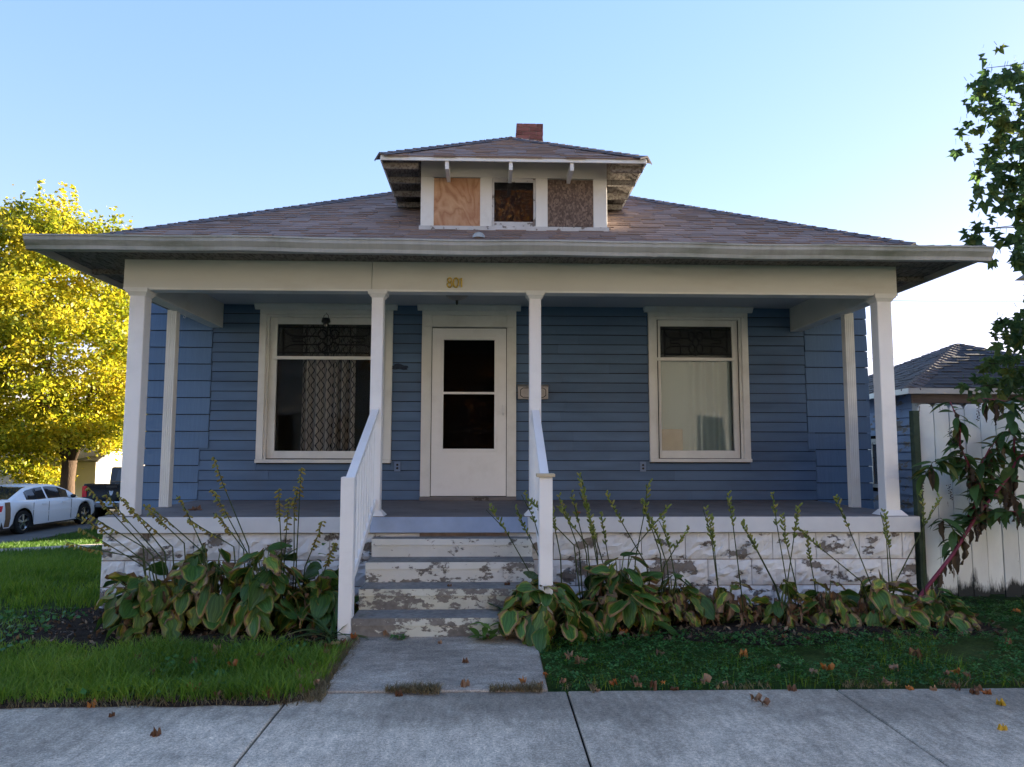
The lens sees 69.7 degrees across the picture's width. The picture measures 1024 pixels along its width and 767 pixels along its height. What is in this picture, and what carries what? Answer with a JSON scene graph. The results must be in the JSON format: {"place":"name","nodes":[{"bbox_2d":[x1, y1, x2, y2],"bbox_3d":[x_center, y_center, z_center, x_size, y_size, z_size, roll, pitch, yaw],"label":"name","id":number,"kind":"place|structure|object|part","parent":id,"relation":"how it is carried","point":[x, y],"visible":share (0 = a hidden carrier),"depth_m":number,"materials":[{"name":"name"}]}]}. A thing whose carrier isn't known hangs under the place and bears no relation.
{"place":"outdoors","nodes":[
{"label":"outdoors","id":0,"kind":"place"},
{"bbox_2d":[0,527,102,558],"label":"lawn","id":1,"kind":"structure","parent":0,"point":[62,539],"depth_m":18.07,"materials":[{"name":"green plant"}]},
{"bbox_2d":[0,509,118,543],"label":"side street","id":2,"kind":"structure","parent":0,"point":[41,531],"depth_m":23.52,"materials":[{"name":"grey asphalt"}]},
{"bbox_2d":[0,484,95,533],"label":"parked car","id":3,"kind":"object","parent":2,"relation":"on","point":[23,507],"visible":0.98,"depth_m":23.38,"materials":[{"name":"white paint"}]},
{"bbox_3d":[-15.890,3.369,22.674,1.454,0.343,0.980,0,-5,2],"label":"rear window","id":4,"kind":"part","parent":3,"relation":"part of","materials":[{"name":"black glass"}]},
{"bbox_3d":[-15.111,3.480,23.257,0.212,0.378,0.920,0,-5,2],"label":"rear side window","id":5,"kind":"part","parent":3,"relation":"part of","materials":[{"name":"black glass"}]},
{"bbox_3d":[-15.071,3.573,24.292,0.220,0.390,1.000,0,-5,2],"label":"front side window","id":6,"kind":"part","parent":3,"relation":"part of","materials":[{"name":"black glass"}]},
{"bbox_2d":[82,467,143,517],"bbox_3d":[-14.856,4.310,29.674,2.500,1.908,5.820,0,-5,-4],"label":"pickup truck","id":7,"kind":"object","parent":2,"relation":"on","point":[111,488],"visible":0.23,"depth_m":26.94,"materials":[{"name":"black paint"}]},
{"bbox_3d":[-14.804,3.615,28.957,1.480,0.440,0.130,0,-5,-4],"label":"rear window","id":8,"kind":"part","parent":7,"relation":"part of","materials":[{"name":"black glass"}]},
{"bbox_2d":[326,636,547,693],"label":"path","id":9,"kind":"structure","parent":0,"point":[374,664],"depth_m":4.88,"materials":[{"name":"concrete"}]},
{"bbox_2d":[389,634,408,639],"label":"weed","id":10,"kind":"object","parent":9,"relation":"on","point":[401,637],"visible":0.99,"depth_m":5.48,"materials":[{"name":"green plant"}]},
{"bbox_2d":[460,678,472,687],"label":"fallen leaf","id":11,"kind":"object","parent":9,"relation":"on","point":[463,683],"visible":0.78,"depth_m":4.46,"materials":[{"name":"beige plant"}]},
{"bbox_2d":[0,688,1023,766],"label":"sidewalk","id":12,"kind":"structure","parent":0,"point":[838,728],"depth_m":3.77,"materials":[{"name":"concrete"}]},
{"bbox_2d":[87,699,96,707],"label":"fallen leaf","id":13,"kind":"object","parent":12,"relation":"on","point":[89,705],"visible":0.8,"depth_m":4.11,"materials":[{"name":"brown plant"}]},
{"bbox_2d":[150,727,160,736],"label":"fallen leaf","id":14,"kind":"object","parent":12,"relation":"on","point":[154,732],"visible":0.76,"depth_m":3.70,"materials":[{"name":"brown plant"}]},
{"bbox_2d":[0,688,319,708],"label":"turf edge","id":15,"kind":"object","parent":12,"relation":"on","point":[188,703],"visible":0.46,"depth_m":4.16,"materials":[{"name":"plant"}]},
{"bbox_2d":[395,689,402,696],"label":"fallen leaf","id":16,"kind":"object","parent":12,"relation":"on","point":[400,693],"visible":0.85,"depth_m":4.32,"materials":[{"name":"brown plant"}]},
{"bbox_2d":[749,693,761,700],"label":"fallen leaf","id":17,"kind":"object","parent":12,"relation":"on","point":[758,696],"visible":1,"depth_m":4.22,"materials":[{"name":"brown plant"}]},
{"bbox_2d":[756,697,770,705],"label":"fallen leaf","id":18,"kind":"object","parent":12,"relation":"on","point":[766,701],"visible":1,"depth_m":4.14,"materials":[{"name":"brown plant"}]},
{"bbox_2d":[787,684,796,691],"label":"fallen leaf","id":19,"kind":"object","parent":12,"relation":"on","point":[792,688],"visible":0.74,"depth_m":4.41,"materials":[{"name":"brown plant"}]},
{"bbox_2d":[901,685,913,690],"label":"fallen leaf","id":20,"kind":"object","parent":12,"relation":"on","point":[910,688],"visible":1,"depth_m":4.44,"materials":[{"name":"orange plant"}]},
{"bbox_2d":[929,684,936,690],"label":"fallen leaf","id":21,"kind":"object","parent":12,"relation":"on","point":[933,689],"visible":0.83,"depth_m":4.42,"materials":[{"name":"beige plant"}]},
{"bbox_2d":[950,681,967,690],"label":"fallen leaf","id":22,"kind":"object","parent":12,"relation":"on","point":[955,685],"visible":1,"depth_m":4.44,"materials":[{"name":"brown plant"}]},
{"bbox_2d":[969,688,979,694],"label":"fallen leaf","id":23,"kind":"object","parent":12,"relation":"on","point":[975,691],"visible":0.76,"depth_m":4.36,"materials":[{"name":"brown plant"}]},
{"bbox_2d":[974,684,982,690],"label":"fallen leaf","id":24,"kind":"object","parent":12,"relation":"on","point":[979,687],"visible":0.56,"depth_m":4.43,"materials":[{"name":"brown plant"}]},
{"bbox_2d":[980,689,991,694],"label":"fallen leaf","id":25,"kind":"object","parent":12,"relation":"on","point":[987,691],"visible":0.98,"depth_m":4.36,"materials":[{"name":"orange plant"}]},
{"bbox_2d":[991,698,1005,705],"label":"fallen leaf","id":26,"kind":"object","parent":12,"relation":"on","point":[1001,702],"visible":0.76,"depth_m":4.17,"materials":[{"name":"yellow plant"}]},
{"bbox_2d":[997,724,1007,730],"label":"fallen leaf","id":27,"kind":"object","parent":12,"relation":"on","point":[1002,727],"visible":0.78,"depth_m":3.79,"materials":[{"name":"yellow plant"}]},
{"bbox_2d":[0,529,1023,694],"bbox_3d":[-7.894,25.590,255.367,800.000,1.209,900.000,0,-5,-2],"label":"ground","id":28,"kind":"structure","parent":0,"point":[966,647],"depth_m":5.10,"materials":[{"name":"green plant"}]},
{"bbox_2d":[0,544,100,551],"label":"footpath","id":29,"kind":"structure","parent":28,"relation":"on","point":[85,545],"depth_m":16.04,"materials":[{"name":"concrete"}]},
{"bbox_2d":[0,546,102,614],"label":"lawn","id":30,"kind":"structure","parent":28,"relation":"on","point":[37,571],"depth_m":7.97,"materials":[{"name":"green plant"}]},
{"bbox_2d":[0,436,145,496],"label":"cream garage","id":31,"kind":"structure","parent":28,"relation":"on","point":[98,469],"depth_m":34.92,"materials":[{"name":"beige paint"}]},
{"bbox_2d":[0,179,147,493],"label":"maple tree","id":32,"kind":"object","parent":28,"relation":"on","point":[67,431],"visible":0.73,"depth_m":30.47,"materials":[{"name":"yellow plant"}]},
{"bbox_2d":[0,607,339,654],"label":"flower bed","id":33,"kind":"object","parent":28,"relation":"on","point":[81,633],"visible":0.24,"depth_m":5.61,"materials":[{"name":"soil"}]},
{"bbox_2d":[65,487,195,641],"bbox_3d":[-2.934,1.427,5.759,1.065,1.220,0.840,2,-6,-20],"label":"hosta","id":34,"kind":"object","parent":33,"relation":"on","point":[141,603],"visible":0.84,"depth_m":5.65,"materials":[{"name":"green plant"}]},
{"bbox_2d":[145,495,243,634],"bbox_3d":[-2.428,1.490,5.966,0.949,1.164,0.852,0,-5,-2],"label":"hosta","id":35,"kind":"object","parent":33,"relation":"on","point":[201,590],"visible":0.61,"depth_m":5.71,"materials":[{"name":"green plant"}]},
{"bbox_2d":[209,457,309,639],"bbox_3d":[-1.929,1.350,5.880,0.776,1.523,0.887,4,-7,-38],"label":"hosta","id":36,"kind":"object","parent":33,"relation":"on","point":[264,590],"visible":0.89,"depth_m":5.73,"materials":[{"name":"green plant"}]},
{"bbox_2d":[268,598,366,650],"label":"strap leaved plant","id":37,"kind":"object","parent":33,"relation":"on","point":[333,624],"visible":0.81,"depth_m":5.48,"materials":[{"name":"green plant"}]},
{"bbox_2d":[277,468,358,634],"bbox_3d":[-1.503,1.390,5.968,0.734,1.409,0.701,0,-5,-2],"label":"hosta","id":38,"kind":"object","parent":33,"relation":"on","point":[320,591],"visible":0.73,"depth_m":5.82,"materials":[{"name":"green plant"}]},
{"bbox_2d":[0,606,356,703],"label":"lawn","id":39,"kind":"structure","parent":28,"relation":"on","point":[90,674],"depth_m":4.66,"materials":[{"name":"green plant"}]},
{"bbox_2d":[0,606,312,695],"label":"lawn weeds","id":40,"kind":"object","parent":39,"relation":"on","point":[48,626],"visible":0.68,"depth_m":5.34,"materials":[{"name":"green plant"}]},
{"bbox_2d":[212,643,220,658],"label":"fallen leaf","id":41,"kind":"object","parent":39,"relation":"on","point":[214,645],"visible":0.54,"depth_m":5.07,"materials":[{"name":"brown plant"}]},
{"bbox_2d":[227,659,237,666],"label":"fallen leaf","id":42,"kind":"object","parent":39,"relation":"on","point":[234,661],"visible":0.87,"depth_m":4.74,"materials":[{"name":"brown plant"}]},
{"bbox_2d":[284,655,293,667],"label":"fallen leaf","id":43,"kind":"object","parent":39,"relation":"on","point":[288,658],"visible":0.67,"depth_m":4.85,"materials":[{"name":"brown plant"}]},
{"bbox_2d":[468,622,499,639],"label":"weed","id":44,"kind":"object","parent":28,"relation":"on","point":[485,630],"visible":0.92,"depth_m":5.43,"materials":[{"name":"green plant"}]},
{"bbox_2d":[22,123,994,641],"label":"house","id":45,"kind":"structure","parent":28,"relation":"on","point":[592,289],"depth_m":8.88,"materials":[{"name":"blue paint"}]},
{"bbox_2d":[188,505,201,510],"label":"fallen leaf","id":46,"kind":"object","parent":45,"relation":"on","point":[196,508],"visible":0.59,"depth_m":7.33,"materials":[{"name":"brown plant"}]},
{"bbox_2d":[321,313,329,327],"bbox_3d":[-2.264,-0.772,8.956,0.109,0.190,0.110,-5,-7,42],"label":"hanging lantern","id":47,"kind":"object","parent":45,"relation":"hanging from","point":[325,321],"visible":1,"depth_m":8.92,"materials":[{"name":"black metal"}]},
{"bbox_2d":[254,303,397,462],"bbox_3d":[-2.279,-0.002,9.007,1.730,1.937,0.235,0,-5,-2],"label":"window","id":48,"kind":"structure","parent":45,"relation":"in","point":[272,315],"depth_m":9.00,"materials":[{"name":"white paint"}]},
{"bbox_2d":[300,325,355,450],"bbox_3d":[-2.278,0.076,9.147,0.670,1.700,0.160,0,-5,-2],"label":"curtain","id":49,"kind":"object","parent":45,"relation":"hanging from","point":[328,410],"visible":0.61,"depth_m":9.14,"materials":[{"name":"grey fabric"}]},
{"bbox_2d":[337,407,378,639],"bbox_3d":[-1.268,1.089,6.157,0.105,1.855,1.136,0,-5,-1],"label":"stair railing","id":50,"kind":"object","parent":45,"relation":"attached to","point":[357,504],"visible":0.94,"depth_m":5.66,"materials":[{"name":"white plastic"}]},
{"bbox_2d":[394,461,399,470],"bbox_3d":[-1.389,1.005,8.910,0.072,0.120,0.022,0,-5,-2],"label":"wall outlet","id":51,"kind":"object","parent":45,"relation":"attached to","point":[396,465],"depth_m":8.90,"materials":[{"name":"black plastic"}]},
{"bbox_2d":[447,277,461,287],"bbox_3d":[-0.541,-0.948,6.919,0.147,0.103,0.018,0,-5,-2],"label":"house number","id":52,"kind":"object","parent":45,"relation":"attached to","point":[448,281],"visible":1,"depth_m":6.91,"materials":[{"name":"gold metal"}]},
{"bbox_2d":[446,295,467,304],"bbox_3d":[-0.615,-0.956,8.217,0.260,0.163,0.260,0,-5,-2],"label":"porch light","id":53,"kind":"object","parent":45,"relation":"attached to","point":[456,298],"visible":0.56,"depth_m":8.16,"materials":[{"name":"white glass"}]},
{"bbox_2d":[431,328,505,495],"bbox_3d":[-0.526,0.338,8.975,0.908,2.048,0.100,0,-5,-2],"label":"storm door","id":54,"kind":"structure","parent":45,"relation":"in","point":[454,472],"depth_m":8.94,"materials":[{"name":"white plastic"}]},
{"bbox_2d":[517,385,548,399],"bbox_3d":[0.257,0.102,9.004,0.384,0.186,0.089,0,-5,-2],"label":"mailbox","id":55,"kind":"object","parent":45,"relation":"attached to","point":[523,392],"visible":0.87,"depth_m":8.97,"materials":[{"name":"metal"}]},
{"bbox_2d":[532,408,554,640],"bbox_3d":[0.243,1.096,6.193,0.140,1.855,1.154,0,-5,-2],"label":"stair railing","id":56,"kind":"object","parent":45,"relation":"attached to","point":[543,514],"visible":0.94,"depth_m":5.65,"materials":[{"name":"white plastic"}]},
{"bbox_2d":[640,462,645,471],"bbox_3d":[1.603,1.019,9.003,0.072,0.120,0.022,0,-5,-2],"label":"wall outlet","id":57,"kind":"object","parent":45,"relation":"attached to","point":[642,466],"depth_m":8.99,"materials":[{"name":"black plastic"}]},
{"bbox_2d":[662,429,682,449],"bbox_3d":[1.985,0.715,9.152,0.270,0.293,0.036,0,-5,-2],"label":"cardboard box","id":58,"kind":"object","parent":45,"relation":"on","point":[672,439],"visible":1,"depth_m":9.14,"materials":[{"name":"beige cardboard"}]},
{"bbox_2d":[661,361,733,450],"bbox_3d":[2.304,0.318,9.256,1.000,1.215,0.105,0,-5,-2],"label":"curtain","id":59,"kind":"object","parent":45,"relation":"hanging from","point":[696,403],"visible":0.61,"depth_m":9.27,"materials":[{"name":"fabric"}]},
{"bbox_2d":[643,306,753,461],"bbox_3d":[2.317,0.012,9.150,1.360,1.921,0.235,0,-5,-2],"label":"window","id":60,"kind":"structure","parent":45,"relation":"in","point":[666,316],"depth_m":9.15,"materials":[{"name":"white paint"}]},
{"bbox_2d":[0,636,1023,708],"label":"dry grass","id":61,"kind":"structure","parent":28,"relation":"on","point":[413,687],"depth_m":4.37,"materials":[{"name":"brown plant"}]},
{"bbox_2d":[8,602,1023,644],"bbox_3d":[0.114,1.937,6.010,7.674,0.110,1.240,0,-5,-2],"label":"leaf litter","id":62,"kind":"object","parent":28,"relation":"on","point":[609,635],"visible":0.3,"depth_m":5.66,"materials":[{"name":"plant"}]},
{"bbox_2d":[553,603,1001,645],"bbox_3d":[2.115,1.975,6.063,3.850,0.066,1.260,0,-5,-2],"label":"flower bed","id":63,"kind":"object","parent":28,"relation":"on","point":[734,628],"visible":0.19,"depth_m":5.74,"materials":[{"name":"soil"}]},
{"bbox_2d":[486,490,610,654],"bbox_3d":[0.242,1.454,5.731,0.961,1.200,0.950,2,-6,-22],"label":"hosta","id":64,"kind":"object","parent":63,"relation":"on","point":[537,630],"visible":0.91,"depth_m":5.52,"materials":[{"name":"green plant"}]},
{"bbox_2d":[556,472,678,637],"bbox_3d":[0.832,1.409,5.958,1.006,1.372,0.877,0,-5,-2],"label":"hosta","id":65,"kind":"object","parent":63,"relation":"on","point":[618,598],"visible":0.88,"depth_m":5.82,"materials":[{"name":"green plant"}]},
{"bbox_2d":[640,498,714,628],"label":"hosta","id":66,"kind":"object","parent":63,"relation":"on","point":[701,604],"visible":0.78,"depth_m":5.95,"materials":[{"name":"green plant"}]},
{"bbox_2d":[701,490,755,627],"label":"hosta","id":67,"kind":"object","parent":63,"relation":"on","point":[722,599],"visible":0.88,"depth_m":5.98,"materials":[{"name":"green plant"}]},
{"bbox_2d":[740,491,814,628],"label":"hosta","id":68,"kind":"object","parent":63,"relation":"on","point":[775,612],"visible":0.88,"depth_m":6.04,"materials":[{"name":"green plant"}]},
{"bbox_2d":[796,530,861,627],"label":"hosta","id":69,"kind":"object","parent":63,"relation":"on","point":[832,609],"visible":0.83,"depth_m":6.04,"materials":[{"name":"green plant"}]},
{"bbox_2d":[794,492,942,632],"bbox_3d":[2.944,1.533,6.031,0.957,1.270,0.834,5,-7,-43],"label":"hosta","id":70,"kind":"object","parent":63,"relation":"on","point":[876,600],"visible":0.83,"depth_m":5.99,"materials":[{"name":"green plant"}]},
{"bbox_2d":[906,489,980,635],"bbox_3d":[3.463,1.510,6.078,0.661,1.247,0.632,-4,-6,35],"label":"hosta","id":71,"kind":"object","parent":63,"relation":"on","point":[959,614],"visible":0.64,"depth_m":5.91,"materials":[{"name":"green plant"}]},
{"bbox_2d":[909,398,1023,598],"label":"pokeweed","id":72,"kind":"object","parent":63,"relation":"on","point":[982,516],"visible":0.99,"depth_m":6.60,"materials":[{"name":"green plant"}]},
{"bbox_2d":[541,595,1023,689],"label":"clover","id":73,"kind":"object","parent":28,"relation":"on","point":[854,644],"visible":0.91,"depth_m":5.01,"materials":[{"name":"green plant"}]},
{"bbox_2d":[564,651,572,658],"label":"fallen leaf","id":74,"kind":"object","parent":73,"relation":"on","point":[568,655],"visible":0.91,"depth_m":4.95,"materials":[{"name":"brown plant"}]},
{"bbox_2d":[574,655,587,664],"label":"fallen leaf","id":75,"kind":"object","parent":73,"relation":"on","point":[577,658],"visible":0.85,"depth_m":4.88,"materials":[{"name":"brown plant"}]},
{"bbox_2d":[609,678,616,685],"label":"fallen leaf","id":76,"kind":"object","parent":73,"relation":"on","point":[613,681],"visible":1,"depth_m":4.46,"materials":[{"name":"orange plant"}]},
{"bbox_2d":[630,675,638,681],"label":"fallen leaf","id":77,"kind":"object","parent":73,"relation":"on","point":[635,677],"visible":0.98,"depth_m":4.54,"materials":[{"name":"brown plant"}]},
{"bbox_2d":[633,681,641,686],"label":"fallen leaf","id":78,"kind":"object","parent":73,"relation":"on","point":[638,684],"visible":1,"depth_m":4.42,"materials":[{"name":"brown plant"}]},
{"bbox_2d":[650,681,656,690],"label":"fallen leaf","id":79,"kind":"object","parent":73,"relation":"on","point":[653,684],"visible":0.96,"depth_m":4.42,"materials":[{"name":"brown plant"}]},
{"bbox_2d":[695,673,711,684],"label":"fallen leaf","id":80,"kind":"object","parent":73,"relation":"on","point":[707,677],"visible":1,"depth_m":4.45,"materials":[{"name":"beige plant"}]},
{"bbox_2d":[739,649,747,657],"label":"fallen leaf","id":81,"kind":"object","parent":73,"relation":"on","point":[743,651],"visible":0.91,"depth_m":5.06,"materials":[{"name":"brown plant"}]},
{"bbox_2d":[820,662,834,670],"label":"fallen leaf","id":82,"kind":"object","parent":73,"relation":"on","point":[831,666],"visible":0.96,"depth_m":4.70,"materials":[{"name":"orange plant"}]},
{"bbox_2d":[833,627,847,636],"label":"fallen leaf","id":83,"kind":"object","parent":73,"relation":"on","point":[840,630],"visible":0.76,"depth_m":5.60,"materials":[{"name":"brown plant"}]},
{"bbox_2d":[878,676,892,684],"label":"fallen leaf","id":84,"kind":"object","parent":73,"relation":"on","point":[886,682],"visible":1,"depth_m":4.49,"materials":[{"name":"brown plant"}]},
{"bbox_2d":[887,663,898,670],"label":"fallen leaf","id":85,"kind":"object","parent":73,"relation":"on","point":[893,667],"visible":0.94,"depth_m":4.76,"materials":[{"name":"brown plant"}]},
{"bbox_2d":[909,646,922,663],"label":"fallen leaf","id":86,"kind":"object","parent":73,"relation":"on","point":[918,652],"visible":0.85,"depth_m":5.06,"materials":[{"name":"brown plant"}]},
{"bbox_2d":[949,668,959,674],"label":"fallen leaf","id":87,"kind":"object","parent":73,"relation":"on","point":[956,670],"visible":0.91,"depth_m":4.69,"materials":[{"name":"orange plant"}]},
{"bbox_2d":[1004,637,1013,646],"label":"fallen leaf","id":88,"kind":"object","parent":73,"relation":"on","point":[1010,641],"visible":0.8,"depth_m":5.33,"materials":[{"name":"brown plant"}]},
{"bbox_2d":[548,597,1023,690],"bbox_3d":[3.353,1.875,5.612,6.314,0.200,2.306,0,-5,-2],"label":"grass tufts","id":89,"kind":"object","parent":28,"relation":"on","point":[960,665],"visible":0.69,"depth_m":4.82,"materials":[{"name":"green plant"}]},
{"bbox_2d":[866,343,1023,559],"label":"garage","id":90,"kind":"structure","parent":28,"relation":"on","point":[933,377],"depth_m":10.02,"materials":[{"name":"blue paint"}]},
{"bbox_2d":[868,439,877,487],"bbox_3d":[5.273,1.161,10.749,0.045,0.700,0.560,0,-5,-2],"label":"window","id":91,"kind":"structure","parent":90,"relation":"in","point":[873,441],"depth_m":10.72,"materials":[{"name":"white glass"}]},
{"bbox_2d":[909,403,1023,596],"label":"fence","id":92,"kind":"object","parent":28,"relation":"on","point":[993,563],"visible":0.57,"depth_m":6.91,"materials":[{"name":"white paint"}]},
{"bbox_2d":[947,43,1023,406],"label":"maple tree","id":93,"kind":"object","parent":28,"relation":"on","point":[1003,125],"visible":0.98,"depth_m":7.62,"materials":[{"name":"green plant"}]},
{"bbox_2d":[1014,275,1023,280],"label":"neighbour house","id":94,"kind":"structure","parent":28,"relation":"on","point":[1020,278],"depth_m":12.87,"materials":[{"name":"beige"}]},
{"bbox_2d":[0,0,1023,411],"label":"sky","id":95,"kind":"structure","parent":0,"point":[843,115],"materials":[{"name":"blue"}]}
]}

